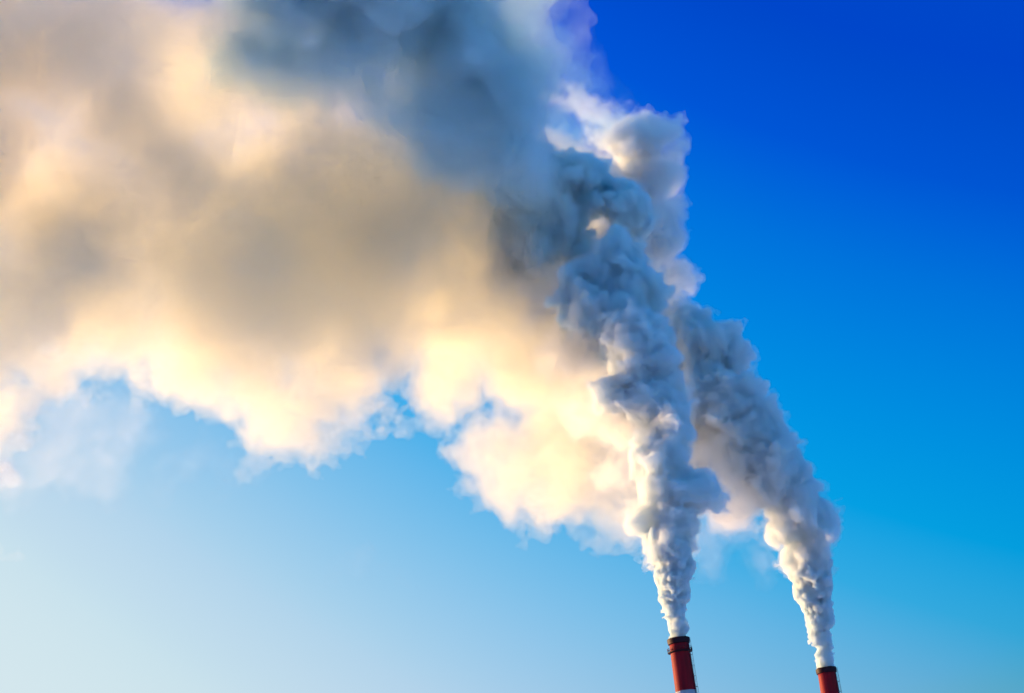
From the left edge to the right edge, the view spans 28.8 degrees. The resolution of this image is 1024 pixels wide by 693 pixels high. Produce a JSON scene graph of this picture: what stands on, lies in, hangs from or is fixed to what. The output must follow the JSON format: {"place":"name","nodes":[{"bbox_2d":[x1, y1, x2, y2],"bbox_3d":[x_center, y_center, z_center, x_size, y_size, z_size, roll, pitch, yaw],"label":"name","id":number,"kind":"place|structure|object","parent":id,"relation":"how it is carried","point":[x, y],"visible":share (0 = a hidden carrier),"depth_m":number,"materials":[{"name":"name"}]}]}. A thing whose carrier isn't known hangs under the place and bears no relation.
{"place":"outdoors","nodes":[
{"label":"outdoors","id":0,"kind":"place"},
{"bbox_2d":[0,0,1023,692],"label":"sky","id":1,"kind":"structure","parent":0,"point":[346,346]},
{"label":"ground","id":2,"kind":"structure","parent":0,"visible":0},
{"bbox_2d":[667,636,698,692],"bbox_3d":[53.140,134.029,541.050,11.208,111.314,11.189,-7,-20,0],"label":"chimney","id":3,"kind":"object","parent":2,"relation":"on","point":[680,650],"visible":1,"depth_m":555.33,"materials":[{"name":"red paint"}]},
{"bbox_2d":[816,666,841,692],"bbox_3d":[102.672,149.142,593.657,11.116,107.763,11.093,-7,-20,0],"label":"chimney","id":4,"kind":"object","parent":2,"relation":"on","point":[828,680],"visible":1,"depth_m":608.71,"materials":[{"name":"red paint"}]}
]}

